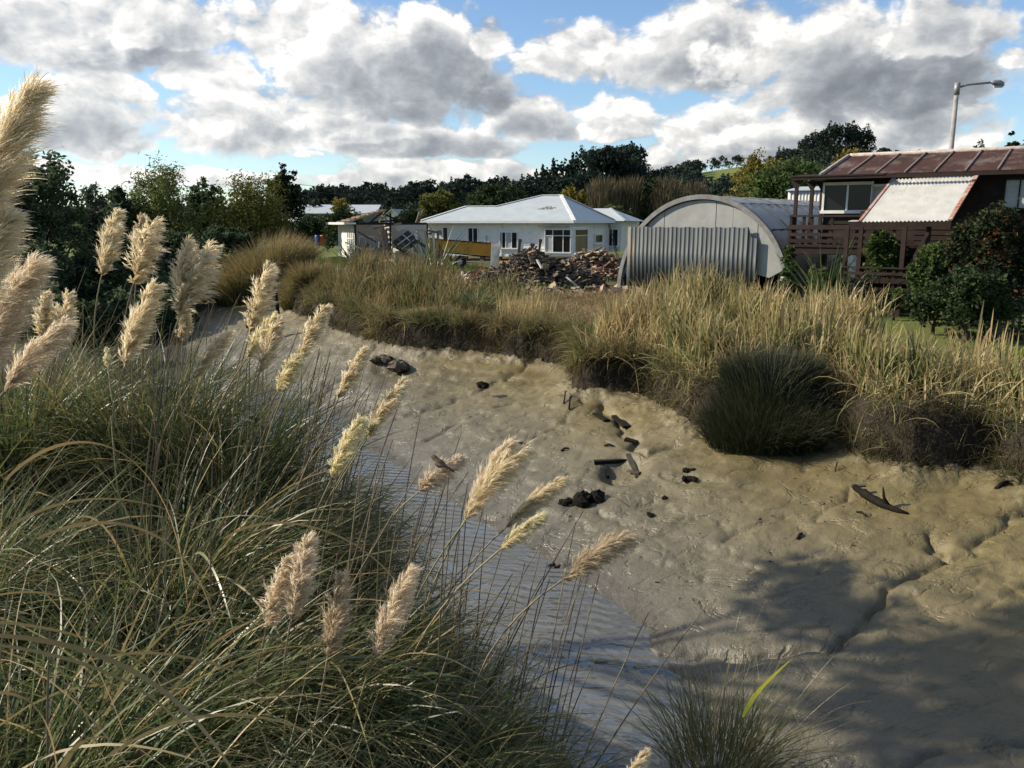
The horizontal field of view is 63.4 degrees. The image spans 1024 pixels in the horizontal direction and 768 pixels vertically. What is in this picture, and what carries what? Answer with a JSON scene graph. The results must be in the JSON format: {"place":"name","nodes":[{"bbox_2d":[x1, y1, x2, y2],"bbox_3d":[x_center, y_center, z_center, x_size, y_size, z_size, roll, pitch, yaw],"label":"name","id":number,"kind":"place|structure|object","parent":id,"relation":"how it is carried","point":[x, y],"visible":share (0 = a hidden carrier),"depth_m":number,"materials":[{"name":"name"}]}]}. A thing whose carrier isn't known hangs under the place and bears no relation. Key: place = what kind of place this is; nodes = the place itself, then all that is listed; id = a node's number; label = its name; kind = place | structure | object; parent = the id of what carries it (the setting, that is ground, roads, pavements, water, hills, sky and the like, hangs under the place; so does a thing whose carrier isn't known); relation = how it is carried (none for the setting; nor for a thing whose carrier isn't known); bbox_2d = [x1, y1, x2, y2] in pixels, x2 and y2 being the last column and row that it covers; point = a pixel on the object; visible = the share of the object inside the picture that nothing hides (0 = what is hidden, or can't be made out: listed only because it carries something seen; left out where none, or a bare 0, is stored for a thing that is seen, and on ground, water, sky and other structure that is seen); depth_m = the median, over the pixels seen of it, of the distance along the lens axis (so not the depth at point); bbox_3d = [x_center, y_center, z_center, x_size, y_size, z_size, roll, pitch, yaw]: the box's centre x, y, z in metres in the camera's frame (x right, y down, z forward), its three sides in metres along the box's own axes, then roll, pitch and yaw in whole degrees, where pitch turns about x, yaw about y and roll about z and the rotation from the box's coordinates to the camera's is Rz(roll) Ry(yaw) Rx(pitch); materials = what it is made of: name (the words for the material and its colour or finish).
{"place":"outdoors","nodes":[
{"label":"outdoors","id":0,"kind":"place"},
{"bbox_2d":[69,338,724,767],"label":"river water","id":1,"kind":"structure","parent":0,"point":[613,628],"depth_m":12.57,"materials":[{"name":"grey liquid"}]},
{"bbox_2d":[0,165,1023,767],"bbox_3d":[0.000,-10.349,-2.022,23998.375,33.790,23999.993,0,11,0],"label":"ground","id":2,"kind":"structure","parent":0,"point":[590,377],"depth_m":21.21,"materials":[{"name":"green plant"}]},
{"bbox_2d":[3,268,73,338],"bbox_3d":[-21.020,-2.667,32.212,8.329,4.411,25.799,-8,14,-37],"label":"bank thicket","id":3,"kind":"object","parent":2,"relation":"on","point":[56,292],"visible":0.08,"depth_m":23.41,"materials":[{"name":"green plant"}]},
{"bbox_2d":[2,145,95,282],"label":"tree","id":4,"kind":"object","parent":2,"relation":"on","point":[45,190],"visible":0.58,"depth_m":46.51,"materials":[{"name":"green plant"}]},
{"bbox_2d":[18,238,80,293],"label":"bank shrub","id":5,"kind":"object","parent":2,"relation":"on","point":[62,279],"visible":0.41,"depth_m":42.87,"materials":[{"name":"green plant"}]},
{"bbox_2d":[66,181,109,253],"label":"tree","id":6,"kind":"object","parent":2,"relation":"on","point":[92,208],"visible":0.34,"depth_m":60.27,"materials":[{"name":"green plant"}]},
{"bbox_2d":[0,262,202,537],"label":"pampas grass","id":7,"kind":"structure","parent":2,"relation":"on","point":[49,317],"depth_m":7.23,"materials":[{"name":"green plant"}]},
{"bbox_2d":[98,184,138,254],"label":"tree","id":8,"kind":"object","parent":2,"relation":"on","point":[117,196],"visible":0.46,"depth_m":56.49,"materials":[{"name":"green plant"}]},
{"bbox_2d":[0,421,244,730],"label":"pampas grass","id":9,"kind":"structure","parent":2,"relation":"on","point":[15,538],"depth_m":5.72,"materials":[{"name":"green plant"}]},
{"bbox_2d":[43,265,201,346],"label":"bank thicket","id":10,"kind":"object","parent":2,"relation":"on","point":[113,293],"visible":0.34,"depth_m":42.19,"materials":[{"name":"green plant"}]},
{"bbox_2d":[124,151,204,242],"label":"willow tree","id":11,"kind":"object","parent":2,"relation":"on","point":[166,185],"visible":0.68,"depth_m":57.89,"materials":[{"name":"green plant"}]},
{"bbox_2d":[37,197,321,243],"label":"hill woodland","id":12,"kind":"object","parent":2,"relation":"on","point":[313,204],"visible":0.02,"depth_m":121.35,"materials":[{"name":"plant"}]},
{"bbox_2d":[0,207,360,557],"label":"pampas grass","id":13,"kind":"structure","parent":2,"relation":"on","point":[144,239],"depth_m":7.26,"materials":[{"name":"green plant"}]},
{"bbox_2d":[182,176,225,239],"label":"tree","id":14,"kind":"object","parent":2,"relation":"on","point":[202,198],"visible":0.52,"depth_m":63.86,"materials":[{"name":"green plant"}]},
{"bbox_2d":[0,323,409,745],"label":"pampas grass","id":15,"kind":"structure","parent":2,"relation":"on","point":[244,551],"depth_m":5.92,"materials":[{"name":"green plant"}]},
{"bbox_2d":[1,234,416,568],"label":"pampas grass","id":16,"kind":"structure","parent":2,"relation":"on","point":[190,291],"depth_m":7.07,"materials":[{"name":"green plant"}]},
{"bbox_2d":[0,67,430,767],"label":"pampas grass","id":17,"kind":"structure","parent":2,"relation":"on","point":[20,125],"depth_m":3.71,"materials":[{"name":"green plant"}]},
{"bbox_2d":[196,224,258,263],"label":"tree","id":18,"kind":"object","parent":2,"relation":"on","point":[220,234],"visible":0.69,"depth_m":55.54,"materials":[{"name":"green plant"}]},
{"bbox_2d":[0,441,469,767],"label":"pampas grass","id":19,"kind":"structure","parent":2,"relation":"on","point":[158,687],"depth_m":3.19,"materials":[{"name":"green plant"}]},
{"bbox_2d":[195,169,299,251],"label":"willow tree","id":20,"kind":"object","parent":2,"relation":"on","point":[257,215],"visible":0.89,"depth_m":57.91,"materials":[{"name":"green plant"}]},
{"bbox_2d":[200,226,333,306],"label":"sedge mound","id":21,"kind":"object","parent":2,"relation":"on","point":[235,279],"visible":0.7,"depth_m":49.98,"materials":[{"name":"plant"}]},
{"bbox_2d":[0,378,537,767],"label":"pampas grass","id":22,"kind":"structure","parent":2,"relation":"on","point":[300,658],"depth_m":4.71,"materials":[{"name":"green plant"}]},
{"bbox_2d":[85,349,452,648],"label":"pampas grass","id":23,"kind":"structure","parent":2,"relation":"on","point":[328,555],"depth_m":6.80,"materials":[{"name":"green plant"}]},
{"bbox_2d":[4,439,543,767],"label":"pampas grass","id":24,"kind":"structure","parent":2,"relation":"on","point":[295,599],"depth_m":4.84,"materials":[{"name":"green plant"}]},
{"bbox_2d":[264,162,309,240],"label":"conifer tree","id":25,"kind":"object","parent":2,"relation":"on","point":[294,194],"visible":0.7,"depth_m":64.07,"materials":[{"name":"green plant"}]},
{"bbox_2d":[154,260,445,599],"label":"pampas grass","id":26,"kind":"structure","parent":2,"relation":"on","point":[269,337],"depth_m":6.39,"materials":[{"name":"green plant"}]},
{"bbox_2d":[152,342,468,646],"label":"pampas grass","id":27,"kind":"object","parent":2,"relation":"on","point":[347,449],"depth_m":6.68,"materials":[{"name":"green plant"}]},
{"bbox_2d":[293,211,329,247],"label":"tree","id":28,"kind":"object","parent":2,"relation":"on","point":[312,223],"visible":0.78,"depth_m":71.43,"materials":[{"name":"green plant"}]},
{"bbox_2d":[0,380,631,767],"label":"bank undergrowth","id":29,"kind":"object","parent":2,"relation":"on","point":[193,615],"visible":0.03,"depth_m":6.17,"materials":[{"name":"green plant"}]},
{"bbox_2d":[281,205,382,244],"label":"warehouse","id":30,"kind":"structure","parent":2,"relation":"on","point":[324,209],"depth_m":114.91,"materials":[{"name":"paint"}]},
{"bbox_2d":[311,183,352,204],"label":"slope tree","id":31,"kind":"object","parent":2,"relation":"on","point":[327,198],"visible":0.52,"depth_m":202.76,"materials":[{"name":"green plant"}]},
{"bbox_2d":[321,205,365,257],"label":"tree","id":32,"kind":"object","parent":2,"relation":"on","point":[341,213],"visible":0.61,"depth_m":68.24,"materials":[{"name":"green plant"}]},
{"bbox_2d":[241,303,448,601],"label":"pampas grass","id":33,"kind":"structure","parent":2,"relation":"on","point":[385,407],"depth_m":6.02,"materials":[{"name":"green plant"}]},
{"bbox_2d":[326,209,426,261],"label":"wrecked cottage","id":34,"kind":"structure","parent":2,"relation":"on","point":[377,233],"depth_m":60.70,"materials":[{"name":"wood"}]},
{"bbox_2d":[236,415,547,752],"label":"pampas grass","id":35,"kind":"object","parent":2,"relation":"on","point":[431,480],"depth_m":6.18,"materials":[{"name":"green plant"}]},
{"bbox_2d":[388,184,425,204],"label":"slope tree","id":36,"kind":"object","parent":2,"relation":"on","point":[414,194],"visible":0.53,"depth_m":202.40,"materials":[{"name":"green plant"}]},
{"bbox_2d":[237,687,582,767],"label":"pampas grass","id":37,"kind":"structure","parent":2,"relation":"on","point":[503,743],"depth_m":4.59,"materials":[{"name":"green plant"}]},
{"bbox_2d":[201,468,619,767],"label":"pampas grass","id":38,"kind":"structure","parent":2,"relation":"on","point":[400,599],"depth_m":5.23,"materials":[{"name":"green plant"}]},
{"bbox_2d":[391,206,430,249],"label":"tree","id":39,"kind":"object","parent":2,"relation":"on","point":[410,215],"visible":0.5,"depth_m":77.21,"materials":[{"name":"green plant"}]},
{"bbox_2d":[310,240,538,314],"bbox_3d":[-4.665,-4.732,36.929,6.884,3.206,16.165,-7,13,-34],"label":"brown reed bed","id":40,"kind":"object","parent":2,"relation":"on","point":[391,281],"visible":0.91,"depth_m":35.57,"materials":[{"name":"plant"}]},
{"bbox_2d":[388,224,478,272],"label":"flax plant","id":41,"kind":"object","parent":2,"relation":"on","point":[437,257],"visible":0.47,"depth_m":43.30,"materials":[{"name":"green plant"}]},
{"bbox_2d":[416,188,460,228],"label":"tree","id":42,"kind":"object","parent":2,"relation":"on","point":[442,201],"visible":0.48,"depth_m":85.28,"materials":[{"name":"green plant"}]},
{"bbox_2d":[429,238,493,267],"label":"truck tray","id":43,"kind":"object","parent":2,"relation":"on","point":[482,249],"visible":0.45,"depth_m":53.14,"materials":[{"name":"yellow paint"}]},
{"bbox_2d":[444,172,481,204],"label":"slope tree","id":44,"kind":"object","parent":2,"relation":"on","point":[467,180],"visible":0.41,"depth_m":198.03,"materials":[{"name":"green plant"}]},
{"bbox_2d":[310,256,616,297],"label":"field grass","id":45,"kind":"structure","parent":2,"relation":"on","point":[336,260],"depth_m":53.64,"materials":[{"name":"plant"}]},
{"bbox_2d":[311,433,629,767],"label":"pampas grass","id":46,"kind":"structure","parent":2,"relation":"on","point":[496,475],"depth_m":5.72,"materials":[{"name":"green plant"}]},
{"bbox_2d":[436,281,513,314],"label":"pampas grass","id":47,"kind":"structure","parent":2,"relation":"on","point":[492,304],"depth_m":30.59,"materials":[{"name":"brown plant"}]},
{"bbox_2d":[383,302,593,364],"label":"drooping bank grass","id":48,"kind":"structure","parent":2,"relation":"on","point":[506,319],"depth_m":28.30,"materials":[{"name":"plant"}]},
{"bbox_2d":[466,179,532,205],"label":"tree","id":49,"kind":"object","parent":2,"relation":"on","point":[488,195],"visible":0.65,"depth_m":93.39,"materials":[{"name":"green plant"}]},
{"bbox_2d":[306,159,702,215],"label":"hill woodland","id":50,"kind":"object","parent":2,"relation":"on","point":[693,167],"visible":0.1,"depth_m":250.69,"materials":[{"name":"plant"}]},
{"bbox_2d":[489,281,567,318],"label":"thin reeds","id":51,"kind":"object","parent":2,"relation":"on","point":[541,303],"visible":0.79,"depth_m":29.45,"materials":[{"name":"plant"}]},
{"bbox_2d":[420,194,642,261],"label":"weatherboard house","id":52,"kind":"structure","parent":2,"relation":"on","point":[560,225],"depth_m":63.79,"materials":[{"name":"wood"}]},
{"bbox_2d":[499,231,517,248],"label":"window","id":53,"kind":"structure","parent":52,"relation":"in","point":[509,239],"depth_m":62.89,"materials":[{"name":"white glass"}]},
{"bbox_2d":[514,179,554,197],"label":"slope tree","id":54,"kind":"object","parent":2,"relation":"on","point":[527,185],"visible":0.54,"depth_m":199.56,"materials":[{"name":"green plant"}]},
{"bbox_2d":[469,246,609,289],"bbox_3d":[1.190,-5.575,39.993,7.167,2.178,5.019,0,11,0],"label":"timber debris","id":55,"kind":"object","parent":2,"relation":"on","point":[524,261],"visible":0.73,"depth_m":38.80,"materials":[{"name":"black wood"}]},
{"bbox_2d":[472,281,648,295],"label":"ground litter","id":56,"kind":"object","parent":2,"relation":"on","point":[596,288],"visible":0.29,"depth_m":35.92,"materials":[{"name":"brown wood"}]},
{"bbox_2d":[478,287,645,363],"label":"flattened dead grass","id":57,"kind":"structure","parent":2,"relation":"on","point":[587,295],"depth_m":30.95,"materials":[{"name":"plant"}]},
{"bbox_2d":[566,168,600,192],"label":"slope tree","id":58,"kind":"object","parent":2,"relation":"on","point":[577,180],"visible":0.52,"depth_m":215.53,"materials":[{"name":"green plant"}]},
{"bbox_2d":[468,514,706,767],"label":"pampas grass","id":59,"kind":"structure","parent":2,"relation":"on","point":[605,550],"depth_m":5.66,"materials":[{"name":"beige plant"}]},
{"bbox_2d":[570,246,619,280],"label":"timber debris","id":60,"kind":"object","parent":2,"relation":"on","point":[602,263],"visible":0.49,"depth_m":43.34,"materials":[{"name":"brown wood"}]},
{"bbox_2d":[578,145,620,183],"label":"pine tree","id":61,"kind":"object","parent":2,"relation":"on","point":[606,153],"visible":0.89,"depth_m":264.15,"materials":[{"name":"green plant"}]},
{"bbox_2d":[584,175,625,210],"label":"poplar tree","id":62,"kind":"object","parent":2,"relation":"on","point":[601,194],"visible":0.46,"depth_m":144.37,"materials":[{"name":"brown plant"}]},
{"bbox_2d":[617,156,646,181],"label":"pine tree","id":63,"kind":"object","parent":2,"relation":"on","point":[626,166],"visible":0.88,"depth_m":264.11,"materials":[{"name":"green plant"}]},
{"bbox_2d":[615,173,649,219],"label":"poplar tree","id":64,"kind":"object","parent":2,"relation":"on","point":[633,201],"visible":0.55,"depth_m":146.29,"materials":[{"name":"brown plant"}]},
{"bbox_2d":[626,746,653,767],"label":"pampas grass","id":65,"kind":"object","parent":2,"relation":"on","point":[643,760],"depth_m":3.96,"materials":[{"name":"beige plant"}]},
{"bbox_2d":[273,274,1023,485],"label":"overhanging grass","id":66,"kind":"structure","parent":2,"relation":"on","point":[376,312],"depth_m":23.18,"materials":[{"name":"brown plant"}]},
{"bbox_2d":[639,173,657,225],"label":"conifer tree","id":67,"kind":"object","parent":2,"relation":"on","point":[645,204],"visible":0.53,"depth_m":144.15,"materials":[{"name":"green plant"}]},
{"bbox_2d":[280,285,1023,487],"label":"bank roots","id":68,"kind":"object","parent":2,"relation":"on","point":[937,409],"visible":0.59,"depth_m":18.55,"materials":[{"name":"brown plant"}]},
{"bbox_2d":[641,171,690,214],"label":"poplar tree","id":69,"kind":"object","parent":2,"relation":"on","point":[659,198],"visible":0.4,"depth_m":144.12,"materials":[{"name":"brown plant"}]},
{"bbox_2d":[617,194,856,296],"bbox_3d":[12.811,-7.049,41.084,8.176,4.211,15.193,9,14,39],"label":"arched iron hut","id":70,"kind":"object","parent":2,"relation":"on","point":[727,234],"visible":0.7,"depth_m":35.41,"materials":[{"name":"grey metal"}]},
{"bbox_2d":[723,147,790,198],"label":"tree","id":71,"kind":"object","parent":2,"relation":"on","point":[753,164],"visible":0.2,"depth_m":72.01,"materials":[{"name":"green plant"}]},
{"bbox_2d":[683,336,850,457],"bbox_3d":[5.468,0.217,17.590,3.795,2.447,3.377,0,11,0],"label":"rush clump","id":72,"kind":"object","parent":2,"relation":"on","point":[738,426],"visible":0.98,"depth_m":17.45,"materials":[{"name":"green plant"}]},
{"bbox_2d":[736,156,825,199],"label":"tree","id":73,"kind":"object","parent":2,"relation":"on","point":[776,182],"visible":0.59,"depth_m":65.31,"materials":[{"name":"green plant"}]},
{"bbox_2d":[774,245,799,298],"bbox_3d":[10.663,-4.152,32.163,1.018,2.468,1.062,0,11,0],"label":"bush","id":74,"kind":"object","parent":2,"relation":"on","point":[787,258],"visible":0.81,"depth_m":31.93,"materials":[{"name":"green plant"}]},
{"bbox_2d":[552,253,1023,431],"bbox_3d":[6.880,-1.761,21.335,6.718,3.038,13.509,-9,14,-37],"label":"golden reed bed","id":75,"kind":"object","parent":2,"relation":"on","point":[835,317],"visible":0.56,"depth_m":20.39,"materials":[{"name":"beige plant"}]},
{"bbox_2d":[677,142,909,197],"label":"hill woodland","id":76,"kind":"object","parent":2,"relation":"on","point":[826,159],"visible":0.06,"depth_m":249.91,"materials":[{"name":"plant"}]},
{"bbox_2d":[786,186,819,200],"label":"white shed","id":77,"kind":"structure","parent":2,"relation":"on","point":[804,193],"depth_m":48.88,"materials":[{"name":"metal"}]},
{"bbox_2d":[774,235,881,304],"bbox_3d":[10.978,-3.874,29.015,3.866,2.744,4.015,0,11,0],"label":"flax plant","id":78,"kind":"object","parent":2,"relation":"on","point":[814,276],"visible":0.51,"depth_m":29.11,"materials":[{"name":"green plant"}]},
{"bbox_2d":[820,120,848,156],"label":"pine tree","id":79,"kind":"object","parent":2,"relation":"on","point":[836,129],"visible":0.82,"depth_m":292.46,"materials":[{"name":"green plant"}]},
{"bbox_2d":[831,120,863,155],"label":"pine tree","id":80,"kind":"object","parent":2,"relation":"on","point":[852,129],"visible":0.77,"depth_m":295.42,"materials":[{"name":"green plant"}]},
{"bbox_2d":[854,229,908,309],"bbox_3d":[13.257,-3.955,29.772,1.824,3.174,1.673,0,11,0],"label":"bush","id":81,"kind":"object","parent":2,"relation":"on","point":[881,247],"visible":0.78,"depth_m":29.35,"materials":[{"name":"green plant"}]},
{"bbox_2d":[882,287,905,319],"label":"bush","id":82,"kind":"object","parent":2,"relation":"on","point":[892,293],"visible":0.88,"depth_m":27.30,"materials":[{"name":"green plant"}]},
{"bbox_2d":[787,146,1023,321],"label":"brown timber house","id":83,"kind":"structure","parent":2,"relation":"on","point":[916,200],"depth_m":30.07,"materials":[{"name":"red wood"}]},
{"bbox_2d":[820,181,874,213],"bbox_3d":[12.906,-7.171,31.907,1.942,1.184,0.180,8,13,34],"label":"window","id":84,"kind":"structure","parent":83,"relation":"in","point":[837,197],"depth_m":31.92,"materials":[{"name":"white glass"}]},
{"bbox_2d":[1002,178,1023,209],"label":"window","id":85,"kind":"structure","parent":83,"relation":"in","point":[1013,194],"depth_m":28.79,"materials":[{"name":"glass"}]},
{"bbox_2d":[901,239,958,326],"bbox_3d":[12.961,-2.980,25.820,1.420,3.061,1.506,0,11,0],"label":"bush","id":86,"kind":"object","parent":2,"relation":"on","point":[920,268],"visible":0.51,"depth_m":25.61,"materials":[{"name":"green plant"}]},
{"bbox_2d":[903,287,956,334],"bbox_3d":[12.344,-1.994,24.315,1.677,1.742,1.712,10,15,41],"label":"bush","id":87,"kind":"object","parent":2,"relation":"on","point":[925,304],"visible":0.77,"depth_m":24.01,"materials":[{"name":"green plant"}]},
{"bbox_2d":[929,264,1015,338],"bbox_3d":[12.822,-2.128,23.266,2.136,2.477,1.791,-6,12,-27],"label":"bush","id":88,"kind":"object","parent":2,"relation":"on","point":[967,283],"visible":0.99,"depth_m":22.76,"materials":[{"name":"green plant"}]},
{"bbox_2d":[949,80,1004,148],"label":"street lamp","id":89,"kind":"object","parent":2,"relation":"on","point":[995,83],"visible":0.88,"depth_m":40.99,"materials":[{"name":"metal"}]},
{"bbox_2d":[935,199,1023,333],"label":"bush","id":90,"kind":"object","parent":2,"relation":"on","point":[990,238],"visible":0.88,"depth_m":23.83,"materials":[{"name":"green plant"}]},
{"bbox_2d":[939,286,1023,337],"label":"bush","id":91,"kind":"object","parent":2,"relation":"on","point":[1009,306],"visible":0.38,"depth_m":22.91,"materials":[{"name":"green plant"}]},
{"bbox_2d":[958,327,1023,360],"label":"lawn grass","id":92,"kind":"structure","parent":2,"relation":"on","point":[973,335],"depth_m":22.72,"materials":[{"name":"plant"}]},
{"bbox_2d":[982,305,1023,340],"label":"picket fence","id":93,"kind":"object","parent":2,"relation":"on","point":[999,330],"visible":0.23,"depth_m":23.44,"materials":[{"name":"wood"}]},
{"bbox_2d":[0,0,1023,206],"label":"sky","id":94,"kind":"structure","parent":0,"point":[348,92],"materials":[{"name":"white"}]},
{"bbox_2d":[172,293,1023,767],"bbox_3d":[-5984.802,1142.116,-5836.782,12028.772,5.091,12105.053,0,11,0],"label":"mud flat","id":95,"kind":"structure","parent":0,"point":[926,653],"depth_m":13.70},
{"bbox_2d":[51,248,128,302],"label":"bank shrub","id":96,"kind":"object","parent":95,"relation":"on","point":[84,260],"visible":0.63,"depth_m":45.33,"materials":[{"name":"green plant"}]},
{"bbox_2d":[98,238,165,288],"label":"bank shrub","id":97,"kind":"object","parent":95,"relation":"on","point":[124,261],"visible":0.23,"depth_m":48.77,"materials":[{"name":"green plant"}]},
{"bbox_2d":[157,223,204,271],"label":"tree","id":98,"kind":"object","parent":95,"relation":"on","point":[172,242],"visible":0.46,"depth_m":52.27,"materials":[{"name":"green plant"}]},
{"bbox_2d":[271,255,341,311],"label":"sedge mound","id":99,"kind":"object","parent":95,"relation":"on","point":[296,275],"visible":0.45,"depth_m":41.95,"materials":[{"name":"plant"}]},
{"bbox_2d":[573,489,604,507],"bbox_3d":[1.544,2.304,16.530,0.669,0.398,0.443,0,11,0],"label":"wreckage stump","id":100,"kind":"object","parent":95,"relation":"on","point":[582,498],"visible":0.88,"depth_m":16.43,"materials":[{"name":"black wood"}]},
{"bbox_2d":[594,453,640,478],"bbox_3d":[2.575,1.882,18.041,1.620,0.659,0.834,4,12,22],"label":"sunken timber drain","id":101,"kind":"object","parent":95,"relation":"on","point":[635,471],"visible":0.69,"depth_m":18.10,"materials":[{"name":"black wood"}]},
{"bbox_2d":[565,600,877,767],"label":"sedge tuft","id":102,"kind":"object","parent":95,"relation":"on","point":[706,749],"visible":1,"depth_m":7.60,"materials":[{"name":"green plant"}]},
{"bbox_2d":[850,484,908,514],"bbox_3d":[6.347,1.944,14.379,0.277,0.382,1.142,-4,12,-21],"label":"driftwood log","id":103,"kind":"object","parent":95,"relation":"on","point":[867,495],"visible":1,"depth_m":14.35,"materials":[{"name":"black wood"}]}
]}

